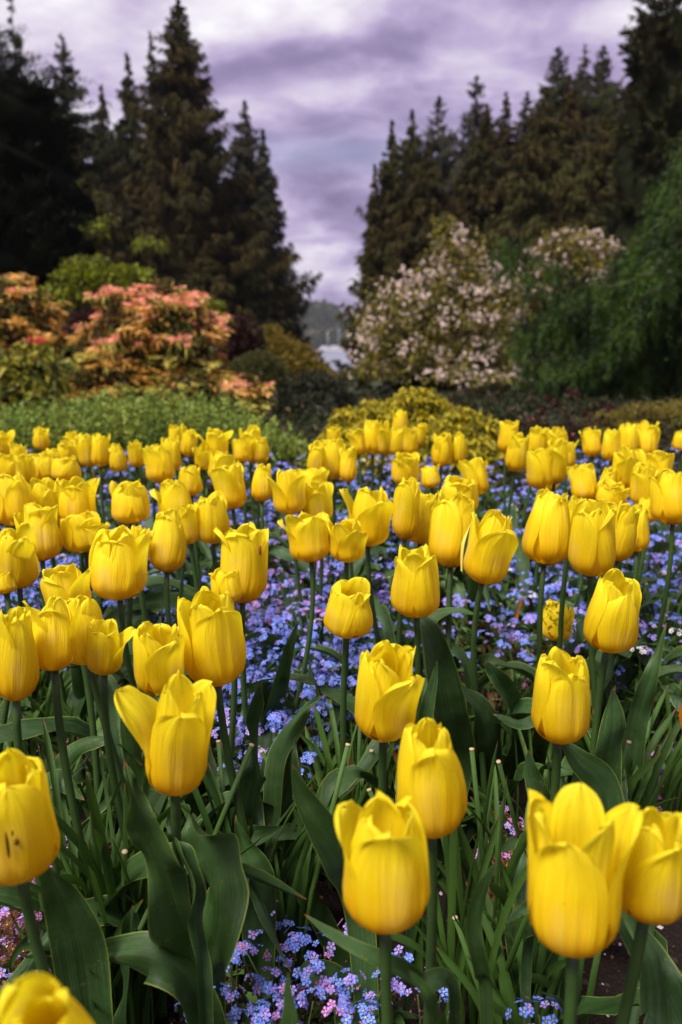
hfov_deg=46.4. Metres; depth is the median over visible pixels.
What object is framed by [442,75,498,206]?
conifer
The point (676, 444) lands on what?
tulip
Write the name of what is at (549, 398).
dark flower stalk
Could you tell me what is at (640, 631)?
daffodil clump
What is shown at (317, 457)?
tulip
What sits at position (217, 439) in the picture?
tulip
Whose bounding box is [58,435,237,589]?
tulip
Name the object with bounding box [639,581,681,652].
daffodil clump
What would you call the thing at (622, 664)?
daffodil clump
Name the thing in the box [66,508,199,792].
tulip
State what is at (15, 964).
forget me not
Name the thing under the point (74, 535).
tulip
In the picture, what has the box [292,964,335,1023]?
forget me not
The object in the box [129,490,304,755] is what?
tulip
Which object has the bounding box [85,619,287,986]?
tulip
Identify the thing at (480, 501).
daffodil clump
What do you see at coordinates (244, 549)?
tulip
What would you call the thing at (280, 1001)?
forget me not
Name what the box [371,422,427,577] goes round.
tulip
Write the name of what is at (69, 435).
tulip
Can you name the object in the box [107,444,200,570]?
tulip
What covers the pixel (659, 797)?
forget me not
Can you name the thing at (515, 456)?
tulip
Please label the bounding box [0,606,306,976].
tulip
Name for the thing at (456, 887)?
daffodil clump
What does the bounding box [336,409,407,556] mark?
tulip
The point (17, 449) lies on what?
tulip
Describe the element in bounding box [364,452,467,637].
tulip
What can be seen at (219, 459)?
tulip
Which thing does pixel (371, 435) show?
tulip
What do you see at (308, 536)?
tulip
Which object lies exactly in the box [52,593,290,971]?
tulip
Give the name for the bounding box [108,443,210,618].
tulip
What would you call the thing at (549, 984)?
daffodil clump
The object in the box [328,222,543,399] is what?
blossom tree
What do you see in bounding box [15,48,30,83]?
conifer
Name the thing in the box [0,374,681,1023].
ground
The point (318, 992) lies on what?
forget me not
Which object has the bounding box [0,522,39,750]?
tulip
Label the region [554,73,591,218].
conifer
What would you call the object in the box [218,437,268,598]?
tulip
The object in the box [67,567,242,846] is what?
tulip
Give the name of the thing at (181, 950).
tulip
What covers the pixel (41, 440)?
tulip
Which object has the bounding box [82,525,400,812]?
tulip
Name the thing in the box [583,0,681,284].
conifer
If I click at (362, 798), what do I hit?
daffodil clump
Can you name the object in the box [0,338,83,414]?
rhododendron
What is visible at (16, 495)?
tulip
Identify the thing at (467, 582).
daffodil clump
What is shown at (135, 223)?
conifer
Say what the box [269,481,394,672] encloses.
tulip
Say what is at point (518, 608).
withered leaf
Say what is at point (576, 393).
dark flower stalk
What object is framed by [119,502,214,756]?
tulip
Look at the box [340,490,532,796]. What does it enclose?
tulip
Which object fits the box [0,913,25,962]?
forget me not
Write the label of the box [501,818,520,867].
forget me not
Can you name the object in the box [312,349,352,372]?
water
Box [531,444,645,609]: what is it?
tulip
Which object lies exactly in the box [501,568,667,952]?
tulip
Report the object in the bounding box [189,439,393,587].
tulip
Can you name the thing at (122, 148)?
conifer
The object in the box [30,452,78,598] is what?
tulip
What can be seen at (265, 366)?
dome bush
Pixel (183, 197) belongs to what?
conifer
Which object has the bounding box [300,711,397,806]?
daffodil clump
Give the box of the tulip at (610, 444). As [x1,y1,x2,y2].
[601,428,657,583]
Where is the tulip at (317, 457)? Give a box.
[300,440,398,613]
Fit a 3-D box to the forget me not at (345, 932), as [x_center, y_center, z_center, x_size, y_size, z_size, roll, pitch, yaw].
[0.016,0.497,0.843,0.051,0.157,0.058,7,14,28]
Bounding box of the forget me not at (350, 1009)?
[321,988,375,1023]
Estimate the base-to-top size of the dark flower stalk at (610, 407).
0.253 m
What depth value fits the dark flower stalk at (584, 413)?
4.88 m
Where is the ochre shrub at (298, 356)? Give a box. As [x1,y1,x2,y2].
[226,323,339,383]
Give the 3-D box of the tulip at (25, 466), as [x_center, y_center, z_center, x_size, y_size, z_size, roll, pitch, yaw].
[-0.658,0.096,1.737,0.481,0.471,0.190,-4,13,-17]
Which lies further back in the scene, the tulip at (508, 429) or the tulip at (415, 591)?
the tulip at (508, 429)
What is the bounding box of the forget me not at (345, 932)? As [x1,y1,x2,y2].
[337,918,350,1012]
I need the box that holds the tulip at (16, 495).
[0,472,33,741]
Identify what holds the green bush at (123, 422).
on the ground at (610, 974)
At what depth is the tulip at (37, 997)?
0.38 m
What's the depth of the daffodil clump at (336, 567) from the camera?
1.90 m
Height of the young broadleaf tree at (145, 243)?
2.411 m
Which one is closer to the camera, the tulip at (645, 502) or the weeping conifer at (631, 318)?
the tulip at (645, 502)
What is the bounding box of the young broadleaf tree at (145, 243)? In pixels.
[77,183,170,262]
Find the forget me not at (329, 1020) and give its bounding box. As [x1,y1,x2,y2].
[308,932,352,1023]
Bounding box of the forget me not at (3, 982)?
[0,973,10,987]
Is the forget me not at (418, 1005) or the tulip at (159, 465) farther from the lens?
the tulip at (159, 465)
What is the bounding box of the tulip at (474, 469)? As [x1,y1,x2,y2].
[439,457,489,658]
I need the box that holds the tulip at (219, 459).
[123,451,234,603]
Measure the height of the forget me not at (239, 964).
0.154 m
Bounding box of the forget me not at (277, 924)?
[248,900,307,1007]
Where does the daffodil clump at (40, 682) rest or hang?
on the ground at (610, 974)
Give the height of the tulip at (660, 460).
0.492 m
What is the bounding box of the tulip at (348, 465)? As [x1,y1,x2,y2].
[268,446,378,666]
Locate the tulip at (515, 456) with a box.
[486,432,587,617]
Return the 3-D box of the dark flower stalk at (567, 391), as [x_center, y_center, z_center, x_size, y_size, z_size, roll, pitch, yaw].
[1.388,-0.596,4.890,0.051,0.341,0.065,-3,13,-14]
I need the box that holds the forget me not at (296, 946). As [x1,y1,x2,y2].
[270,926,312,1019]
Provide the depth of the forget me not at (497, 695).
1.54 m
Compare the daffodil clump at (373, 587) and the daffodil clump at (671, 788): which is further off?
the daffodil clump at (373, 587)
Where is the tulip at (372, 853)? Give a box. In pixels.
[281,764,446,1023]
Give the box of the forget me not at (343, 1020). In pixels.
[326,1001,351,1023]
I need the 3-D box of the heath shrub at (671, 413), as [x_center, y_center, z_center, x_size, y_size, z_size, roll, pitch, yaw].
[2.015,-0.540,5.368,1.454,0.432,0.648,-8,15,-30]
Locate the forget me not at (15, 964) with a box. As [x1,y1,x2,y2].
[0,953,24,986]
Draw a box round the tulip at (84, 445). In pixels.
[74,433,114,529]
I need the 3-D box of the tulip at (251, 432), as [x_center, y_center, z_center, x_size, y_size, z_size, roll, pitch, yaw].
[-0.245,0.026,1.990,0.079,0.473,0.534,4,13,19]
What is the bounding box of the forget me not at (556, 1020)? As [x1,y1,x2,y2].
[530,996,561,1023]
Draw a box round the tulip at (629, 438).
[531,422,638,497]
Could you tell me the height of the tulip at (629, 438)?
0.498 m
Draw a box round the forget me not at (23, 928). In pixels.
[15,916,50,971]
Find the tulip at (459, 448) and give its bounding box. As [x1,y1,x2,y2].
[445,432,468,628]
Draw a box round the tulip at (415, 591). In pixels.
[391,544,502,863]
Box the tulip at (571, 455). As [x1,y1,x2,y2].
[563,440,654,576]
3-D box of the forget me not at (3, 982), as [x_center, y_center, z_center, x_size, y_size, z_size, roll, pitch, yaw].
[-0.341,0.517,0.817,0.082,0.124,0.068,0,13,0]
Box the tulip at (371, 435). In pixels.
[278,420,392,578]
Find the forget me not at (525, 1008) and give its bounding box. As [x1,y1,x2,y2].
[505,998,534,1023]
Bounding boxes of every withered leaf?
[508,590,523,641]
[679,706,681,728]
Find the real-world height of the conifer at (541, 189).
8.331 m
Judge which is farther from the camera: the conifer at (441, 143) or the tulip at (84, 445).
the conifer at (441, 143)
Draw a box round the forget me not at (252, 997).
[225,940,279,1023]
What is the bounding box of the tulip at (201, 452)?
[189,443,210,576]
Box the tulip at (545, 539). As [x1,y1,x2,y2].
[469,487,611,789]
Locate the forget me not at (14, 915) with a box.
[5,911,22,920]
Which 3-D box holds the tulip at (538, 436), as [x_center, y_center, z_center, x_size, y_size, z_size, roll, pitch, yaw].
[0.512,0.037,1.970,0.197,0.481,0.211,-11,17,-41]
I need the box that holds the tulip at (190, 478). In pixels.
[179,465,203,588]
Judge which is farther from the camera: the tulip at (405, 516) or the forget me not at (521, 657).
the forget me not at (521, 657)
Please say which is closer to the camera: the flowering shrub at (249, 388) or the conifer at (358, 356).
the flowering shrub at (249, 388)
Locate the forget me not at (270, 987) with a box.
[231,966,308,1023]
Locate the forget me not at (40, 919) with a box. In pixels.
[0,911,41,956]
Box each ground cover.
[0,474,681,880]
[18,349,681,510]
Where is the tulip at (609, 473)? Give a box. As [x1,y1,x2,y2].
[578,467,620,657]
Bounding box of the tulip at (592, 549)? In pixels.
[457,498,616,790]
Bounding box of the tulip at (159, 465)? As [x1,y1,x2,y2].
[139,445,179,617]
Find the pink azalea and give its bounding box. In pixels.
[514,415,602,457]
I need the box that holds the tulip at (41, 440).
[33,426,110,513]
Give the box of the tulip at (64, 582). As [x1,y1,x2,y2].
[40,562,206,890]
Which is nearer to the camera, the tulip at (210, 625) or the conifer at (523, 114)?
the tulip at (210, 625)
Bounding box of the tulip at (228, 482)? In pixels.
[93,460,320,669]
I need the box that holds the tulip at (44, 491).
[29,477,176,610]
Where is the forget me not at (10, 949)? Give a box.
[0,934,22,974]
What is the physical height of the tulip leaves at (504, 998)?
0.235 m
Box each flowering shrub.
[0,272,79,381]
[43,277,234,406]
[218,373,279,425]
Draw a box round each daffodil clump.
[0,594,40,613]
[0,672,71,763]
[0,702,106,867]
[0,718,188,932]
[0,917,45,993]
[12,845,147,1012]
[25,591,44,678]
[31,669,55,739]
[31,675,146,810]
[81,465,99,485]
[126,466,178,519]
[134,577,172,628]
[173,568,236,610]
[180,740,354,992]
[199,687,251,797]
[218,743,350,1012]
[239,603,323,657]
[245,601,274,682]
[252,584,281,651]
[252,632,282,676]
[259,685,400,891]
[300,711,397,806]
[305,609,373,681]
[324,556,384,590]
[329,557,343,583]
[354,620,396,673]
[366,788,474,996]
[384,576,413,645]
[391,765,538,1023]
[409,542,442,575]
[437,741,528,996]
[438,565,469,625]
[443,465,497,511]
[461,644,542,782]
[466,713,568,856]
[468,831,601,1023]
[483,577,544,659]
[515,641,629,697]
[536,476,570,498]
[574,683,681,810]
[584,688,681,807]
[638,614,681,648]
[638,614,681,718]
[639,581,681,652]
[642,552,681,647]
[647,522,660,547]
[652,629,681,738]
[656,686,681,812]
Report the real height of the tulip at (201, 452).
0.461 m
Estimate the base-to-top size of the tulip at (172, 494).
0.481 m
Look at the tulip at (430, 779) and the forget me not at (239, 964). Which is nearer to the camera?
the tulip at (430, 779)
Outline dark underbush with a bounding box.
[351,393,654,430]
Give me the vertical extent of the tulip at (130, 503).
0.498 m
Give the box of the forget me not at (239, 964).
[226,956,241,1023]
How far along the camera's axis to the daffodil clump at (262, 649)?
1.50 m
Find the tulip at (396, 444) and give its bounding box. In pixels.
[389,425,409,546]
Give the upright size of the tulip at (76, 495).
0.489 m
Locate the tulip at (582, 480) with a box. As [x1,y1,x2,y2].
[566,463,662,655]
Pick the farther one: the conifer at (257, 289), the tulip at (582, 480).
the conifer at (257, 289)
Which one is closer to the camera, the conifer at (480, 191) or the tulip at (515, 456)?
the tulip at (515, 456)
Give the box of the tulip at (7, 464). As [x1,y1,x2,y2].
[0,452,29,606]
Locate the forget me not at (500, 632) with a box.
[480,628,515,665]
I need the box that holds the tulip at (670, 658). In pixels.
[598,498,681,721]
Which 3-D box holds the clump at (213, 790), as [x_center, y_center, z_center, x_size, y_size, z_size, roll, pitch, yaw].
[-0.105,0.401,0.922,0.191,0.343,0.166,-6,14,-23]
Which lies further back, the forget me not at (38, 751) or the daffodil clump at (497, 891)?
the forget me not at (38, 751)
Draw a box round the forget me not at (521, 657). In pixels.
[517,648,536,692]
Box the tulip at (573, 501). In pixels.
[557,495,681,751]
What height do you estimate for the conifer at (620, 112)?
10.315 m
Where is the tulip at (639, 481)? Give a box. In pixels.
[563,461,681,697]
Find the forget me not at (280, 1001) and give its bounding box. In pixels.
[265,983,299,1023]
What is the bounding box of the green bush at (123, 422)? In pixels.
[0,383,313,486]
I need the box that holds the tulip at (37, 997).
[0,971,93,1023]
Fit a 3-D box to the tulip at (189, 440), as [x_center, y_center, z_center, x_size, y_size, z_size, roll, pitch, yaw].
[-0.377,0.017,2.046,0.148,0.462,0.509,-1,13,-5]
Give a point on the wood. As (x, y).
(322, 327)
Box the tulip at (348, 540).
[246,518,367,746]
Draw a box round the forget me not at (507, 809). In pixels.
[465,801,523,885]
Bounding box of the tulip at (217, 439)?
[186,427,288,608]
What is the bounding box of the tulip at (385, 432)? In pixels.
[364,420,394,575]
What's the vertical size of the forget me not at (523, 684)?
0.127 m
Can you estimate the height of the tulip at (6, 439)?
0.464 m
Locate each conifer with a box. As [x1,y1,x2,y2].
[0,23,126,366]
[6,0,24,77]
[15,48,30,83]
[47,32,132,255]
[74,146,134,264]
[89,83,120,201]
[98,52,146,212]
[99,0,323,344]
[106,184,188,286]
[133,31,161,177]
[176,245,257,330]
[217,100,313,342]
[238,237,294,333]
[255,128,309,341]
[265,368,364,423]
[330,119,409,381]
[337,109,423,333]
[339,164,388,378]
[344,137,474,356]
[346,245,423,374]
[348,307,392,384]
[355,95,464,253]
[438,103,531,352]
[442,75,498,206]
[457,86,588,359]
[485,131,681,402]
[493,91,525,176]
[502,101,618,346]
[511,46,597,171]
[512,91,536,170]
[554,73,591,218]
[572,44,594,131]
[574,45,624,195]
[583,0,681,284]
[586,81,630,196]
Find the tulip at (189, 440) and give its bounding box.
[172,426,211,587]
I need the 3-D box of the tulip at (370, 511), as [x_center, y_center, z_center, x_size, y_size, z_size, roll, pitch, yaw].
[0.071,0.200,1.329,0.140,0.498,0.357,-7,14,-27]
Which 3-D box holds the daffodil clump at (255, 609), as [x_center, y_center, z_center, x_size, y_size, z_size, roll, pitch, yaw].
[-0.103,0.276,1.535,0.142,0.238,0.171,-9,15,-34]
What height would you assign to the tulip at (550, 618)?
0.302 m
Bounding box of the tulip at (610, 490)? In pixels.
[507,478,679,658]
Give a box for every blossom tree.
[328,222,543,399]
[427,211,465,356]
[507,223,623,356]
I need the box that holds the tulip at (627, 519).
[561,500,639,802]
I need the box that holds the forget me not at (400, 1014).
[379,940,417,1023]
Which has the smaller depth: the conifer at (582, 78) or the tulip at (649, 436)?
the tulip at (649, 436)
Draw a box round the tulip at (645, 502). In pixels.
[510,497,655,657]
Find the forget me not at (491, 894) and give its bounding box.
[475,840,503,902]
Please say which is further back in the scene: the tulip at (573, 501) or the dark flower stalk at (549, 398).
the dark flower stalk at (549, 398)
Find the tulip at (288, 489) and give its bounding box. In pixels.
[245,468,402,674]
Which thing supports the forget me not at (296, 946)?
on the ground at (610, 974)
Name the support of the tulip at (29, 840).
on the ground at (610, 974)
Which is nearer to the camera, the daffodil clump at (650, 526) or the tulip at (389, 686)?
the tulip at (389, 686)
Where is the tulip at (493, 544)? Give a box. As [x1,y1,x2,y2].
[346,509,564,838]
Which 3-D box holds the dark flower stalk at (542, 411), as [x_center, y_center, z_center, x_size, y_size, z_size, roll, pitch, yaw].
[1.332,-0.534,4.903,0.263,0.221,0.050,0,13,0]
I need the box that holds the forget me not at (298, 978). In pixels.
[241,940,302,1022]
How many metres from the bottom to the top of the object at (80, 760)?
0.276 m
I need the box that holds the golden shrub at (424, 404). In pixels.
[315,387,510,481]
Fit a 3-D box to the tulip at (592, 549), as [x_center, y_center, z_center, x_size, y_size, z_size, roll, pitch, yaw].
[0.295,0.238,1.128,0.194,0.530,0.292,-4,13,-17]
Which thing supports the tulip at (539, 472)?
on the ground at (610, 974)
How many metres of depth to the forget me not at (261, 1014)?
0.72 m
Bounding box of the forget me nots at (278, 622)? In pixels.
[0,448,681,822]
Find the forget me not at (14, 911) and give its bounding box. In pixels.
[0,906,23,938]
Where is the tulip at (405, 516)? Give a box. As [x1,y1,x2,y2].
[257,476,419,770]
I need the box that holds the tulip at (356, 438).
[346,428,394,593]
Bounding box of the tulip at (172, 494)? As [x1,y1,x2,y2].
[149,478,191,635]
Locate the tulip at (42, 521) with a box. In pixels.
[13,501,163,745]
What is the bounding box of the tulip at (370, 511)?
[339,486,466,704]
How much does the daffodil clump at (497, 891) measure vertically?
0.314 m
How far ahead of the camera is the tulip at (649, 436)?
1.98 m
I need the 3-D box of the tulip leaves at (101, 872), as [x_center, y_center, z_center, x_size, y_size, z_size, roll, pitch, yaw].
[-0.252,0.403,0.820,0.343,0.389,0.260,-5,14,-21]
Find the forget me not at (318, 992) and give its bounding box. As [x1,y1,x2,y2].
[296,985,349,1023]
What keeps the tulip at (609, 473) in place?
on the ground at (610, 974)
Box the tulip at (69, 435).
[3,431,81,526]
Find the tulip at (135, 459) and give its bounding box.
[127,439,156,529]
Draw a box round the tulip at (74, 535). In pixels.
[39,510,127,740]
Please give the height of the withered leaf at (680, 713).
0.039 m
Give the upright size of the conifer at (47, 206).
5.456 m
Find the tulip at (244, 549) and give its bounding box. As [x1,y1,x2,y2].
[212,522,297,830]
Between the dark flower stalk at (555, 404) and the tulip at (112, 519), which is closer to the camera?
the tulip at (112, 519)
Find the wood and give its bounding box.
[293,298,349,348]
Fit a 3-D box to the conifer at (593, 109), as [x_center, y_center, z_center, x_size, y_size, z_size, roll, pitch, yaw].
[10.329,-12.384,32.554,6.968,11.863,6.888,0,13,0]
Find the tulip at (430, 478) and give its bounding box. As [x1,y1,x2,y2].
[330,464,526,628]
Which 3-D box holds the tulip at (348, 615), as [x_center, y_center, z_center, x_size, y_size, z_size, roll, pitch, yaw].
[-0.076,0.317,0.939,0.242,0.474,0.136,-4,13,-16]
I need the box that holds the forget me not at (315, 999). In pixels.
[296,949,350,1023]
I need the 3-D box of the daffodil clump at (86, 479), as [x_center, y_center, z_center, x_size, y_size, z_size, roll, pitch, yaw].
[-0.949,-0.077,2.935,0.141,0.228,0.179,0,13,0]
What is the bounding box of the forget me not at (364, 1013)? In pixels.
[353,999,379,1023]
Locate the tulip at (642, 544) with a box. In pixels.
[591,503,681,727]
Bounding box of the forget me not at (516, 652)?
[494,636,526,686]
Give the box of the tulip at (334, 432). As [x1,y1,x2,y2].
[303,426,341,509]
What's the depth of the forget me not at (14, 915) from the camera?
0.94 m
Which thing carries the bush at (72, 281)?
on the ground at (610, 974)
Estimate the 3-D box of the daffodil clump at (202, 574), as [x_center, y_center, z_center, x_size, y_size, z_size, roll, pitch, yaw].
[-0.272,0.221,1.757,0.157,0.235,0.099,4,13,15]
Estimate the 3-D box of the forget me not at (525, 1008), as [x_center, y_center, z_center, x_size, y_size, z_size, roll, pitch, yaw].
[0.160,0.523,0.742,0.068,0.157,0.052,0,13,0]
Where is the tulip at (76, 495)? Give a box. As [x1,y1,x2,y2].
[56,476,210,676]
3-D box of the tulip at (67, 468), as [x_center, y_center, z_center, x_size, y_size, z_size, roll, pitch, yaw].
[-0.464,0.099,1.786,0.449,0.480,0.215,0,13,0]
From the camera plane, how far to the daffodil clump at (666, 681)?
1.44 m
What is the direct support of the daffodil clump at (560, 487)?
on the ground at (610, 974)
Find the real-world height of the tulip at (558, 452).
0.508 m
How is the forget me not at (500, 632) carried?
on the ground at (610, 974)
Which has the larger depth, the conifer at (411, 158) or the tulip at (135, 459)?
the conifer at (411, 158)
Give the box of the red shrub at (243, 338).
[62,304,266,370]
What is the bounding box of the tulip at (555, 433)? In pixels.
[474,426,567,581]
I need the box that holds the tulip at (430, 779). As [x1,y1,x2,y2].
[304,718,466,1023]
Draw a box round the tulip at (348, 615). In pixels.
[181,577,372,913]
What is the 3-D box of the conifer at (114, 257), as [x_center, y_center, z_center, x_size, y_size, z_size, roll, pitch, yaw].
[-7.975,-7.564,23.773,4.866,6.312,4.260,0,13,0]
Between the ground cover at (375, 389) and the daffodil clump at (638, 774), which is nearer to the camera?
the daffodil clump at (638, 774)
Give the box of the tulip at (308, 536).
[235,511,329,747]
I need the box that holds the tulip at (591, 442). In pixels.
[512,426,663,541]
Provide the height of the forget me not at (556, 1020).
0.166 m
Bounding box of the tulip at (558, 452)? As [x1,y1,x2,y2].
[454,437,568,655]
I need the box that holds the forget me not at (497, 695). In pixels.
[487,661,510,709]
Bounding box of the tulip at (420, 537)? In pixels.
[298,491,634,693]
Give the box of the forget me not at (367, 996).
[331,971,379,1023]
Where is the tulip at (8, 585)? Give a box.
[0,571,31,753]
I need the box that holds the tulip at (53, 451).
[41,448,67,567]
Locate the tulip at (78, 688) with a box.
[59,522,133,721]
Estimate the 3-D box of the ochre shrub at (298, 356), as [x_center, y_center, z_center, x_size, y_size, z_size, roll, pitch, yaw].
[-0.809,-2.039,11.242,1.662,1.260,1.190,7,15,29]
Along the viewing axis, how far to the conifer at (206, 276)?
25.67 m
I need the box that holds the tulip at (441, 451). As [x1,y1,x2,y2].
[431,432,513,625]
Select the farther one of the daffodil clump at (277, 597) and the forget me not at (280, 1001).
the daffodil clump at (277, 597)
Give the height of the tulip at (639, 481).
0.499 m
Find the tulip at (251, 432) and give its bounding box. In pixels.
[205,424,285,574]
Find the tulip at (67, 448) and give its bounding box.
[8,440,77,561]
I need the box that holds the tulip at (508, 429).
[497,419,529,574]
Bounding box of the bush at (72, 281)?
[37,253,157,335]
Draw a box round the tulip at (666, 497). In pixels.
[590,468,681,718]
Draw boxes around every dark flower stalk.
[537,407,559,425]
[545,394,559,424]
[552,401,561,424]
[563,387,573,422]
[570,388,582,420]
[581,408,590,428]
[596,403,613,424]
[597,414,607,426]
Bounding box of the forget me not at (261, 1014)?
[245,998,303,1023]
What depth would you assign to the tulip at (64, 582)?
0.98 m
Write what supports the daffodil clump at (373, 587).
on the ground at (610, 974)
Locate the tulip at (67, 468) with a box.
[51,455,163,614]
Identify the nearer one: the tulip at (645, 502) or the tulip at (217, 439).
the tulip at (645, 502)
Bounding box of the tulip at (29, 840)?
[0,748,138,1023]
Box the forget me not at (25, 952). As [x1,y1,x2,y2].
[6,936,29,969]
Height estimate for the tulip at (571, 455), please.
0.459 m
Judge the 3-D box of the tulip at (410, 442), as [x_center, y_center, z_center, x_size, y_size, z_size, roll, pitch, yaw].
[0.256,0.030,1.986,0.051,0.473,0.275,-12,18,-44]
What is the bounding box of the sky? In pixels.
[0,0,681,316]
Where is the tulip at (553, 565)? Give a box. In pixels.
[482,484,584,611]
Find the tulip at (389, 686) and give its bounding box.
[266,640,437,1023]
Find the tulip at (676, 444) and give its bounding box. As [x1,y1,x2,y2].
[631,430,681,610]
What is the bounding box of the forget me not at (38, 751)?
[26,736,46,773]
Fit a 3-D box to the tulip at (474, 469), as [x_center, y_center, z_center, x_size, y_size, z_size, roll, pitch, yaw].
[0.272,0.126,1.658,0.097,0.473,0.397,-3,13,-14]
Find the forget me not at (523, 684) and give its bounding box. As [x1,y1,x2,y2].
[520,678,530,715]
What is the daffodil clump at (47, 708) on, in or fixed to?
on the ground at (610, 974)
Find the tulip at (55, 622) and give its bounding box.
[0,596,208,913]
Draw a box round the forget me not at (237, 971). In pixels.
[225,941,262,1016]
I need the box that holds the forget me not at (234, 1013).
[226,1005,281,1023]
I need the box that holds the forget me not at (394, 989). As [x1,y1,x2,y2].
[341,970,404,1012]
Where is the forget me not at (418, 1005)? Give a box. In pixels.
[400,987,448,1023]
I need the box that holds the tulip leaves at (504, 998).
[437,858,565,1023]
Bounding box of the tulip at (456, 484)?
[437,474,478,675]
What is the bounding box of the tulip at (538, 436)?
[512,426,557,589]
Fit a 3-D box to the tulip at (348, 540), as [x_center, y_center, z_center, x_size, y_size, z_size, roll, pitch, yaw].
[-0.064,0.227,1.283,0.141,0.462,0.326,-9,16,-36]
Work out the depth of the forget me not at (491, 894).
0.99 m
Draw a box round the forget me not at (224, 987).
[174,982,230,1021]
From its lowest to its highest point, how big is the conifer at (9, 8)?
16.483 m
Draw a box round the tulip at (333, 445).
[269,438,345,606]
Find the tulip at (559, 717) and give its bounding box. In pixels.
[493,646,639,1023]
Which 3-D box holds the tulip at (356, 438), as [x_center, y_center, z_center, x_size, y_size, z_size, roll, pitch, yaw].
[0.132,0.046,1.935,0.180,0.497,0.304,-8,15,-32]
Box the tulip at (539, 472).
[519,445,646,651]
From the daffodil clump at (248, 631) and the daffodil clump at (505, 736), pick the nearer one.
the daffodil clump at (505, 736)
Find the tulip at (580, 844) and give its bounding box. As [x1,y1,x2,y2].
[466,783,642,1023]
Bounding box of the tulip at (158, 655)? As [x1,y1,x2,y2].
[0,621,184,1021]
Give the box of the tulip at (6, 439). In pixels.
[0,430,14,527]
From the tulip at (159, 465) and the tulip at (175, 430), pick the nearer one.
the tulip at (159, 465)
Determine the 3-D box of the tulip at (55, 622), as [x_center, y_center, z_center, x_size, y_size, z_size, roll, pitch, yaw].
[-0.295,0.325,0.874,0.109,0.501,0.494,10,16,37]
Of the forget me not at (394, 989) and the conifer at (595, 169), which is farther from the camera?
the conifer at (595, 169)
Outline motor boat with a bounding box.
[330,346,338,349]
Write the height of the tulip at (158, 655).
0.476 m
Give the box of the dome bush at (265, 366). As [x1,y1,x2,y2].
[223,349,292,402]
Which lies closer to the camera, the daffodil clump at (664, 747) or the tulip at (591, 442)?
the daffodil clump at (664, 747)
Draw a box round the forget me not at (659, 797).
[658,767,673,812]
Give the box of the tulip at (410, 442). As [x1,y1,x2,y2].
[403,426,427,547]
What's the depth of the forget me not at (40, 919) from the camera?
0.87 m
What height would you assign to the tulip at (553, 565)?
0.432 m
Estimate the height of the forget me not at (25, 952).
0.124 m
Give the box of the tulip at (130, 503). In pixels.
[109,479,149,685]
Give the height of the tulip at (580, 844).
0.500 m
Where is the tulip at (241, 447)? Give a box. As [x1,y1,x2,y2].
[184,436,287,617]
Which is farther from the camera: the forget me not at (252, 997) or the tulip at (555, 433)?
the tulip at (555, 433)
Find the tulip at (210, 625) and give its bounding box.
[177,586,394,965]
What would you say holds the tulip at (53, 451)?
on the ground at (610, 974)
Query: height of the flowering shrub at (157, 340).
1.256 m
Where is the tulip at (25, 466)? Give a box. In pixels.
[10,454,41,604]
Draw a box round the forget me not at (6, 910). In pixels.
[0,907,15,971]
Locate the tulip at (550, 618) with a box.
[542,599,574,647]
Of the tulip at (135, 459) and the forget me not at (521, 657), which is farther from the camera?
the tulip at (135, 459)
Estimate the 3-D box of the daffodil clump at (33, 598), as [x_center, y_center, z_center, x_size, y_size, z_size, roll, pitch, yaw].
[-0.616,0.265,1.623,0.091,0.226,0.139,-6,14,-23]
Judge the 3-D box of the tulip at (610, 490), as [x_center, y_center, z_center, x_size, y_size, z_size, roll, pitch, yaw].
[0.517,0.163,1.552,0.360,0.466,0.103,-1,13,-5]
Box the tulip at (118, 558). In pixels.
[0,525,160,824]
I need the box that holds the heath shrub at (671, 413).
[585,398,681,441]
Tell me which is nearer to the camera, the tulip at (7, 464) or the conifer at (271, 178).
the tulip at (7, 464)
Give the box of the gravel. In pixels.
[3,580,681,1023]
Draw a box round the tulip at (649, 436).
[635,419,681,588]
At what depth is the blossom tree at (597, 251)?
12.43 m
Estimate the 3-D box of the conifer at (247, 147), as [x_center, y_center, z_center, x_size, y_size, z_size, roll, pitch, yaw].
[-3.691,-10.479,31.477,5.109,10.685,5.247,0,13,0]
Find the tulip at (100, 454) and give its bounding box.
[78,433,148,605]
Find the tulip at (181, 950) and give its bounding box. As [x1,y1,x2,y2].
[105,670,275,1023]
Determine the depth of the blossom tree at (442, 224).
11.89 m
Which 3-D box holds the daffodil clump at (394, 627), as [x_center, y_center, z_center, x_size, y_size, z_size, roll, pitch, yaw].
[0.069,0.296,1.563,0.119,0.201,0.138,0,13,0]
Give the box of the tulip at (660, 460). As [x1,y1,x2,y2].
[639,450,674,619]
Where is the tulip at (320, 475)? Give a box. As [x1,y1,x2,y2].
[234,466,328,654]
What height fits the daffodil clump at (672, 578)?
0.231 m
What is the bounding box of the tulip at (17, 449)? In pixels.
[0,443,26,530]
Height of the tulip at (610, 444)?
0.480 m
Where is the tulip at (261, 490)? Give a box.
[106,463,308,651]
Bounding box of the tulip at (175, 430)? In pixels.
[169,423,188,570]
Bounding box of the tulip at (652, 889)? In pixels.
[615,807,681,1023]
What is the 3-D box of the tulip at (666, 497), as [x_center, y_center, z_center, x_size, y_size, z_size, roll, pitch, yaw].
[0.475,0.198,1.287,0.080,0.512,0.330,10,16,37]
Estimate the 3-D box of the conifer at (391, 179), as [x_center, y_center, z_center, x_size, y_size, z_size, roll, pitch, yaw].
[2.125,-9.798,31.456,5.310,10.598,5.194,0,13,0]
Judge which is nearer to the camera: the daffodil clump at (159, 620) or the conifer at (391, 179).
the daffodil clump at (159, 620)
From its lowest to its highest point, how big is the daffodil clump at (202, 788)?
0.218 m
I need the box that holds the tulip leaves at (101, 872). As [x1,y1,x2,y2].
[9,734,267,1023]

